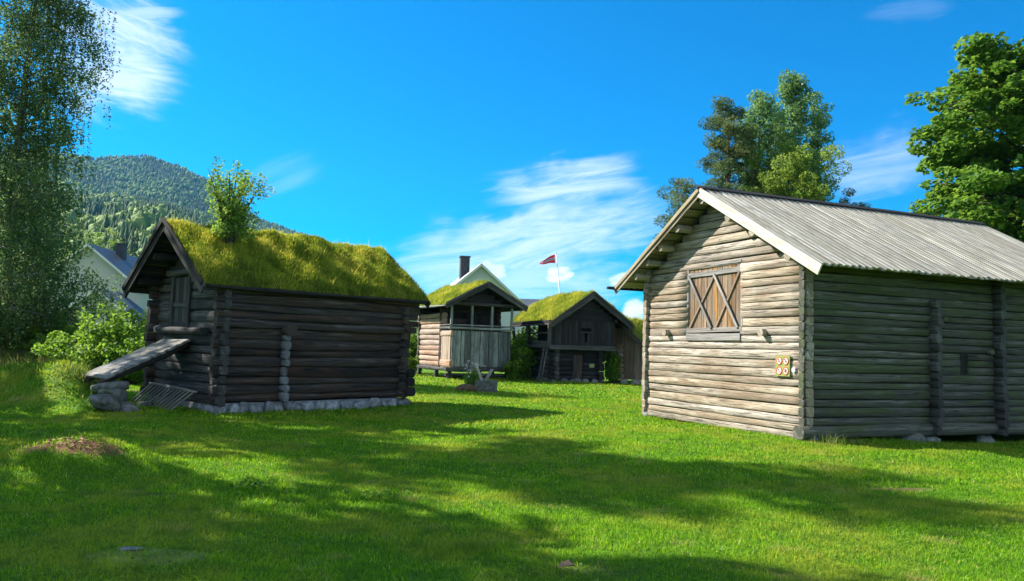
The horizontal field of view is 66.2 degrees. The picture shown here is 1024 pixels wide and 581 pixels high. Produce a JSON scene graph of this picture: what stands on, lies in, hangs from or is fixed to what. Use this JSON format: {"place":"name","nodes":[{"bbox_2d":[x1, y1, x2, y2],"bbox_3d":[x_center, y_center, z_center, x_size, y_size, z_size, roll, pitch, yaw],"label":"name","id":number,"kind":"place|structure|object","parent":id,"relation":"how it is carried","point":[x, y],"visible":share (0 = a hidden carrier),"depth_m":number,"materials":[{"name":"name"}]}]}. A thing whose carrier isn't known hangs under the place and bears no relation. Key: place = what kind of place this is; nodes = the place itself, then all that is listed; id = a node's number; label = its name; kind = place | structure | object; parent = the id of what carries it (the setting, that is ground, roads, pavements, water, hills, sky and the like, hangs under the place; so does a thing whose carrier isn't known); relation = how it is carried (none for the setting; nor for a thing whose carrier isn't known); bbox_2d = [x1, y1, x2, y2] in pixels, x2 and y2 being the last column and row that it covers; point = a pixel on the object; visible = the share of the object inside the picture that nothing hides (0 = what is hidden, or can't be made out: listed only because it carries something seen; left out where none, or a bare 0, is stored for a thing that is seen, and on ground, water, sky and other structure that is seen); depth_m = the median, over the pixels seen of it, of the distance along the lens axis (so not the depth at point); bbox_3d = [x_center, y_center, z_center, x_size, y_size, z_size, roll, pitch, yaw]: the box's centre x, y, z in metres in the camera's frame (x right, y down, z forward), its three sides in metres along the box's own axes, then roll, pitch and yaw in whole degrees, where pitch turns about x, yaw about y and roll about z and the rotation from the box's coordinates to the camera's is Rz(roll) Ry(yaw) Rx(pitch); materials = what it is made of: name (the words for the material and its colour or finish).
{"place":"outdoors","nodes":[
{"label":"outdoors","id":0,"kind":"place"},
{"bbox_2d":[35,243,151,311],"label":"house","id":1,"kind":"structure","parent":0,"point":[107,263],"depth_m":66.36,"materials":[{"name":"paint"}]},
{"bbox_2d":[69,288,147,327],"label":"bush","id":2,"kind":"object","parent":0,"point":[130,303],"depth_m":60.14,"materials":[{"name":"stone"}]},
{"bbox_2d":[13,156,418,347],"bbox_3d":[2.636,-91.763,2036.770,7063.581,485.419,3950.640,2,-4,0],"label":"hills","id":3,"kind":"structure","parent":0,"point":[150,171],"depth_m":1782.52,"materials":[{"name":"green plant"}]},
{"bbox_2d":[79,229,112,247],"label":"leafy tree","id":4,"kind":"object","parent":3,"relation":"on","point":[96,236],"visible":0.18,"depth_m":206.03,"materials":[{"name":"green plant"}]},
{"bbox_2d":[95,226,130,252],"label":"leafy tree","id":5,"kind":"object","parent":3,"relation":"on","point":[113,242],"visible":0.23,"depth_m":215.84,"materials":[{"name":"green plant"}]},
{"bbox_2d":[119,234,128,254],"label":"spruce tree","id":6,"kind":"object","parent":3,"relation":"on","point":[124,239],"visible":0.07,"depth_m":191.26,"materials":[{"name":"green plant"}]},
{"bbox_2d":[129,228,138,256],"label":"spruce tree","id":7,"kind":"object","parent":3,"relation":"on","point":[133,245],"visible":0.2,"depth_m":206.19,"materials":[{"name":"green plant"}]},
{"bbox_2d":[0,149,421,313],"bbox_3d":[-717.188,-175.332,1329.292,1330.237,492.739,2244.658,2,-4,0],"label":"hillside forest","id":8,"kind":"object","parent":3,"relation":"on","point":[119,211],"visible":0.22,"depth_m":1419.51,"materials":[{"name":"green plant"}]},
{"bbox_2d":[450,255,523,334],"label":"house","id":9,"kind":"structure","parent":0,"point":[478,272],"depth_m":63.10,"materials":[{"name":"white paint"}]},
{"bbox_2d":[0,356,1023,580],"bbox_3d":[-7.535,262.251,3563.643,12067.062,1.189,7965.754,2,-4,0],"label":"lawn","id":10,"kind":"structure","parent":0,"point":[949,439],"depth_m":8.30,"materials":[{"name":"green plant"}]},
{"bbox_2d":[15,332,65,361],"bbox_3d":[-19.659,2.574,33.550,2.606,1.694,3.367,2,-4,0],"label":"bush","id":11,"kind":"object","parent":10,"relation":"on","point":[41,339],"visible":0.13,"depth_m":32.95,"materials":[{"name":"green plant"}]},
{"bbox_2d":[6,309,95,351],"bbox_3d":[-21.254,2.123,36.446,3.436,2.581,3.211,2,-4,0],"label":"bush","id":12,"kind":"object","parent":10,"relation":"on","point":[36,329],"visible":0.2,"depth_m":35.48,"materials":[{"name":"green plant"}]},
{"bbox_2d":[0,0,126,353],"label":"birch tree","id":13,"kind":"object","parent":10,"relation":"on","point":[19,210],"visible":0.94,"depth_m":37.06,"materials":[{"name":"green plant"}]},
{"bbox_2d":[31,324,114,364],"bbox_3d":[-16.035,2.236,28.729,2.692,2.166,2.526,4,-5,-33],"label":"bush","id":14,"kind":"object","parent":10,"relation":"on","point":[63,349],"visible":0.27,"depth_m":28.50,"materials":[{"name":"green plant"}]},
{"bbox_2d":[12,436,134,464],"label":"dry litter","id":15,"kind":"object","parent":10,"relation":"on","point":[77,442],"visible":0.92,"depth_m":9.02,"materials":[{"name":"brown plant"}]},
{"bbox_2d":[0,347,148,384],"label":"undergrowth","id":16,"kind":"object","parent":10,"relation":"on","point":[8,357],"visible":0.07,"depth_m":32.70,"materials":[{"name":"green plant"}]},
{"bbox_2d":[25,355,143,403],"bbox_3d":[-9.210,1.896,16.956,2.277,1.234,1.282,1,-4,8],"label":"grass tuft","id":17,"kind":"object","parent":10,"relation":"on","point":[79,369],"visible":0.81,"depth_m":16.84,"materials":[{"name":"green plant"}]},
{"bbox_2d":[53,325,123,350],"bbox_3d":[-17.500,2.476,32.823,2.793,2.009,2.660,2,-4,0],"label":"bush","id":18,"kind":"object","parent":10,"relation":"on","point":[66,330],"visible":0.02,"depth_m":32.83,"materials":[{"name":"green plant"}]},
{"bbox_2d":[45,302,144,379],"bbox_3d":[-14.027,1.824,27.117,3.015,2.944,2.254,2,-4,0],"label":"bush","id":19,"kind":"object","parent":10,"relation":"on","point":[101,332],"visible":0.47,"depth_m":26.73,"materials":[{"name":"green plant"}]},
{"bbox_2d":[90,393,120,411],"bbox_3d":[-8.256,2.283,15.956,0.584,0.389,0.461,5,-5,-38],"label":"boulder","id":20,"kind":"object","parent":10,"relation":"on","point":[114,405],"visible":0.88,"depth_m":15.83,"materials":[{"name":"stone"}]},
{"bbox_2d":[88,394,109,405],"bbox_3d":[-8.281,2.204,15.761,0.375,0.223,0.320,0,-5,27],"label":"boulder","id":21,"kind":"object","parent":20,"relation":"on","point":[103,401],"visible":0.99,"depth_m":15.65,"materials":[{"name":"stone"}]},
{"bbox_2d":[98,388,114,393],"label":"boulder","id":22,"kind":"object","parent":20,"relation":"on","point":[103,391],"visible":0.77,"depth_m":16.04,"materials":[{"name":"stone"}]},
{"bbox_2d":[97,389,126,401],"bbox_3d":[-8.332,2.228,16.339,0.552,0.402,0.655,3,-4,-14],"label":"boulder","id":23,"kind":"object","parent":10,"relation":"on","point":[120,395],"visible":0.32,"depth_m":16.23,"materials":[{"name":"stone"}]},
{"bbox_2d":[91,381,128,391],"bbox_3d":[-8.374,2.002,16.367,0.560,0.251,0.752,-2,-6,43],"label":"boulder","id":24,"kind":"object","parent":23,"relation":"on","point":[124,385],"visible":0.71,"depth_m":16.17,"materials":[{"name":"stone"}]},
{"bbox_2d":[84,308,152,344],"bbox_3d":[-17.592,2.160,36.183,2.908,2.910,4.077,-2,-6,42],"label":"bush","id":25,"kind":"object","parent":10,"relation":"on","point":[139,318],"visible":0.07,"depth_m":35.52,"materials":[{"name":"green plant"}]},
{"bbox_2d":[94,333,147,384],"bbox_3d":[-12.521,2.270,25.821,1.655,1.850,1.914,-2,-6,43],"label":"bush","id":26,"kind":"object","parent":10,"relation":"on","point":[113,352],"visible":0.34,"depth_m":25.60,"materials":[{"name":"green plant"}]},
{"bbox_2d":[120,401,141,411],"bbox_3d":[-8.037,2.492,16.309,0.651,0.403,0.560,0,-4,19],"label":"boulder","id":27,"kind":"object","parent":10,"relation":"on","point":[129,406],"visible":0.37,"depth_m":16.13,"materials":[{"name":"stone"}]},
{"bbox_2d":[119,546,145,551],"bbox_3d":[-2.854,1.944,5.900,0.199,0.034,0.128,3,-4,-20],"label":"flat stone","id":28,"kind":"object","parent":10,"relation":"on","point":[128,547],"visible":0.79,"depth_m":5.87,"materials":[{"name":"grey stone"}]},
{"bbox_2d":[81,338,190,382],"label":"plank ramp","id":29,"kind":"structure","parent":10,"relation":"on","point":[144,357],"depth_m":17.01,"materials":[{"name":"grey wood"}]},
{"bbox_2d":[137,401,153,406],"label":"boulder","id":30,"kind":"object","parent":10,"relation":"on","point":[148,403],"visible":0.43,"depth_m":17.31,"materials":[{"name":"stone"}]},
{"bbox_2d":[130,382,196,409],"bbox_3d":[-7.819,2.355,17.502,2.705,0.530,0.393,-2,-6,43],"label":"wooden harrow","id":31,"kind":"object","parent":10,"relation":"on","point":[177,388],"visible":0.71,"depth_m":17.37,"materials":[{"name":"grey wood"}]},
{"bbox_2d":[229,479,274,489],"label":"lawn weed","id":32,"kind":"object","parent":10,"relation":"on","point":[249,482],"visible":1,"depth_m":8.15,"materials":[{"name":"green plant"}]},
{"bbox_2d":[122,213,430,414],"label":"sod roofed log house","id":33,"kind":"structure","parent":10,"relation":"on","point":[266,319],"depth_m":18.26,"materials":[{"name":"wood"}]},
{"bbox_2d":[173,277,187,321],"bbox_3d":[-7.644,0.255,18.170,0.842,1.130,0.072,-2,-6,43],"label":"loft door","id":34,"kind":"structure","parent":33,"relation":"in","point":[180,304],"depth_m":18.19,"materials":[{"name":"grey wood"}]},
{"bbox_2d":[204,156,275,244],"bbox_3d":[-6.509,-1.967,18.037,1.724,2.092,1.524,-2,-5,38],"label":"roof sapling","id":35,"kind":"object","parent":33,"relation":"on","point":[231,219],"visible":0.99,"depth_m":17.82,"materials":[{"name":"green plant"}]},
{"bbox_2d":[344,488,409,499],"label":"lawn weed","id":36,"kind":"object","parent":10,"relation":"on","point":[372,493],"visible":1,"depth_m":8.02,"materials":[{"name":"green plant"}]},
{"bbox_2d":[405,348,418,368],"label":"shrub","id":37,"kind":"object","parent":10,"relation":"on","point":[412,361],"visible":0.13,"depth_m":39.88,"materials":[{"name":"green plant"}]},
{"bbox_2d":[409,320,422,372],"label":"shrub","id":38,"kind":"object","parent":10,"relation":"on","point":[413,342],"visible":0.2,"depth_m":43.38,"materials":[{"name":"green plant"}]},
{"bbox_2d":[455,384,476,391],"bbox_3d":[-1.643,3.586,28.338,0.702,0.442,0.646,-2,-6,42],"label":"litter heap","id":39,"kind":"object","parent":10,"relation":"on","point":[466,387],"visible":0.54,"depth_m":28.20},
{"bbox_2d":[417,278,527,378],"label":"gallery storehouse","id":40,"kind":"structure","parent":10,"relation":"on","point":[459,325],"depth_m":38.72,"materials":[{"name":"grey wood"}]},
{"bbox_2d":[473,312,475,326],"bbox_3d":[-1.986,1.517,39.674,0.057,0.860,0.685,4,-5,-27],"label":"gallery door","id":41,"kind":"structure","parent":40,"relation":"in","point":[474,318],"depth_m":39.41,"materials":[{"name":"wood"}]},
{"bbox_2d":[462,360,485,384],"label":"flowering shrub","id":42,"kind":"object","parent":10,"relation":"on","point":[471,379],"visible":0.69,"depth_m":28.67,"materials":[{"name":"green plant"}]},
{"bbox_2d":[475,363,482,379],"bbox_3d":[-1.186,3.116,28.898,0.448,0.888,0.067,0,-4,16],"label":"leaning board","id":43,"kind":"object","parent":10,"relation":"on","point":[479,375],"visible":0.65,"depth_m":28.90,"materials":[{"name":"grey wood"}]},
{"bbox_2d":[475,380,497,392],"bbox_3d":[-0.942,3.527,28.527,0.840,0.500,0.520,2,-4,0],"label":"stone block","id":44,"kind":"object","parent":10,"relation":"on","point":[490,386],"depth_m":28.29,"materials":[{"name":"grey stone"}]},
{"bbox_2d":[484,369,493,379],"bbox_3d":[-1.107,4.015,37.014,0.200,0.608,0.566,-1,-5,37],"label":"leaning plank","id":45,"kind":"object","parent":10,"relation":"on","point":[489,374],"visible":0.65,"depth_m":37.02,"materials":[{"name":"grey wood"}]},
{"bbox_2d":[0,425,1023,580],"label":"clover","id":46,"kind":"object","parent":10,"relation":"on","point":[244,544],"visible":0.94,"depth_m":6.35,"materials":[{"name":"green plant"}]},
{"bbox_2d":[503,358,524,380],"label":"shrub","id":47,"kind":"object","parent":10,"relation":"on","point":[513,369],"visible":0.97,"depth_m":38.16,"materials":[{"name":"green plant"}]},
{"bbox_2d":[510,332,536,379],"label":"shrub","id":48,"kind":"object","parent":10,"relation":"on","point":[521,350],"visible":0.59,"depth_m":39.10,"materials":[{"name":"green plant"}]},
{"bbox_2d":[516,325,537,340],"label":"shrub","id":49,"kind":"object","parent":10,"relation":"on","point":[532,337],"visible":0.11,"depth_m":42.22,"materials":[{"name":"green plant"}]},
{"bbox_2d":[537,347,547,381],"bbox_3d":[1.462,3.518,37.544,0.351,1.759,0.492,3,-4,-20],"label":"plank ladder","id":50,"kind":"object","parent":10,"relation":"on","point":[541,364],"visible":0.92,"depth_m":37.45,"materials":[{"name":"grey wood"}]},
{"bbox_2d":[555,252,560,293],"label":"flagpole","id":51,"kind":"object","parent":10,"relation":"on","point":[558,273],"visible":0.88,"depth_m":72.28,"materials":[{"name":"white metal"}]},
{"bbox_2d":[540,255,554,263],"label":"pennant","id":52,"kind":"object","parent":51,"relation":"attached to","point":[550,259],"visible":1,"depth_m":72.46,"materials":[{"name":"red fabric"}]},
{"bbox_2d":[558,560,575,566],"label":"stone","id":53,"kind":"object","parent":10,"relation":"on","point":[565,563],"visible":1,"depth_m":5.70,"materials":[{"name":"grey stone"}]},
{"bbox_2d":[509,286,634,382],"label":"jettied storehouse","id":54,"kind":"structure","parent":10,"relation":"on","point":[570,324],"depth_m":38.27,"materials":[{"name":"wood"}]},
{"bbox_2d":[572,355,582,379],"bbox_3d":[3.180,3.758,38.254,0.544,1.200,0.057,3,-4,-20],"label":"door","id":55,"kind":"structure","parent":54,"relation":"in","point":[577,359],"depth_m":38.24,"materials":[{"name":"wood"}]},
{"bbox_2d":[141,378,1023,445],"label":"grass fringe","id":56,"kind":"object","parent":10,"relation":"on","point":[203,411],"depth_m":16.61,"materials":[{"name":"green plant"}]},
{"bbox_2d":[604,351,621,383],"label":"shrub","id":57,"kind":"object","parent":10,"relation":"on","point":[612,366],"visible":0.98,"depth_m":38.80,"materials":[{"name":"green plant"}]},
{"bbox_2d":[586,316,643,383],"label":"shed","id":58,"kind":"structure","parent":10,"relation":"on","point":[628,342],"depth_m":39.41,"materials":[{"name":"brown wood"}]},
{"bbox_2d":[649,206,679,244],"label":"pine tree","id":59,"kind":"object","parent":10,"relation":"on","point":[662,220],"visible":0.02,"depth_m":46.46,"materials":[{"name":"green plant"}]},
{"bbox_2d":[656,94,764,216],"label":"pine tree","id":60,"kind":"object","parent":10,"relation":"on","point":[736,151],"visible":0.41,"depth_m":43.13,"materials":[{"name":"green plant"}]},
{"bbox_2d":[729,89,794,192],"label":"aspen tree","id":61,"kind":"object","parent":10,"relation":"on","point":[758,102],"visible":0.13,"depth_m":46.47,"materials":[{"name":"green plant"}]},
{"bbox_2d":[755,68,825,196],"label":"aspen tree","id":62,"kind":"object","parent":10,"relation":"on","point":[794,86],"visible":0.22,"depth_m":47.77,"materials":[{"name":"green plant"}]},
{"bbox_2d":[737,139,852,200],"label":"willow tree","id":63,"kind":"object","parent":10,"relation":"on","point":[791,163],"visible":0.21,"depth_m":41.36,"materials":[{"name":"green plant"}]},
{"bbox_2d":[801,436,817,440],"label":"foundation stone","id":64,"kind":"object","parent":10,"relation":"on","point":[815,438],"visible":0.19,"depth_m":14.43,"materials":[{"name":"grey stone"}]},
{"bbox_2d":[607,185,1023,439],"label":"log barn","id":65,"kind":"structure","parent":10,"relation":"on","point":[874,322],"depth_m":16.16,"materials":[{"name":"grey wood"}]},
{"bbox_2d":[775,355,789,376],"bbox_3d":[5.197,1.444,15.066,0.033,0.400,0.380,3,-5,-23],"label":"prohibition sign","id":66,"kind":"object","parent":65,"relation":"attached to","point":[782,365],"visible":1,"depth_m":15.05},
{"bbox_2d":[804,91,841,201],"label":"aspen tree","id":67,"kind":"object","parent":10,"relation":"on","point":[823,140],"visible":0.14,"depth_m":48.46,"materials":[{"name":"green plant"}]},
{"bbox_2d":[812,432,848,445],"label":"grass tuft","id":68,"kind":"object","parent":10,"relation":"on","point":[832,441],"visible":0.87,"depth_m":14.17,"materials":[{"name":"green plant"}]},
{"bbox_2d":[837,188,871,206],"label":"pine tree","id":69,"kind":"object","parent":10,"relation":"on","point":[841,201],"visible":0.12,"depth_m":58.32,"materials":[{"name":"green plant"}]},
{"bbox_2d":[846,437,866,445],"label":"grass tuft","id":70,"kind":"object","parent":10,"relation":"on","point":[857,442],"visible":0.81,"depth_m":14.38,"materials":[{"name":"green plant"}]},
{"bbox_2d":[899,433,926,442],"bbox_3d":[7.934,2.947,15.597,0.520,0.333,0.390,2,-4,0],"label":"foundation stone","id":71,"kind":"object","parent":10,"relation":"on","point":[918,437],"visible":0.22,"depth_m":15.45,"materials":[{"name":"grey stone"}]},
{"bbox_2d":[924,436,940,442],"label":"foundation stone","id":72,"kind":"object","parent":10,"relation":"on","point":[931,438],"visible":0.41,"depth_m":15.74,"materials":[{"name":"grey stone"}]},
{"bbox_2d":[904,31,1023,241],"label":"maple tree","id":73,"kind":"object","parent":10,"relation":"on","point":[974,161],"visible":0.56,"depth_m":35.90,"materials":[{"name":"green plant"}]},
{"bbox_2d":[975,434,995,442],"bbox_3d":[9.970,3.185,16.507,0.381,0.335,0.432,0,-5,25],"label":"foundation stone","id":74,"kind":"object","parent":10,"relation":"on","point":[980,438],"visible":0.44,"depth_m":16.43,"materials":[{"name":"grey stone"}]},
{"bbox_2d":[0,0,1023,319],"label":"sky","id":75,"kind":"structure","parent":0,"point":[508,136],"materials":[{"name":"blue"}]},
{"bbox_2d":[519,299,540,336],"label":"house","id":76,"kind":"structure","parent":0,"point":[528,302],"depth_m":78.90,"materials":[{"name":"stone"}]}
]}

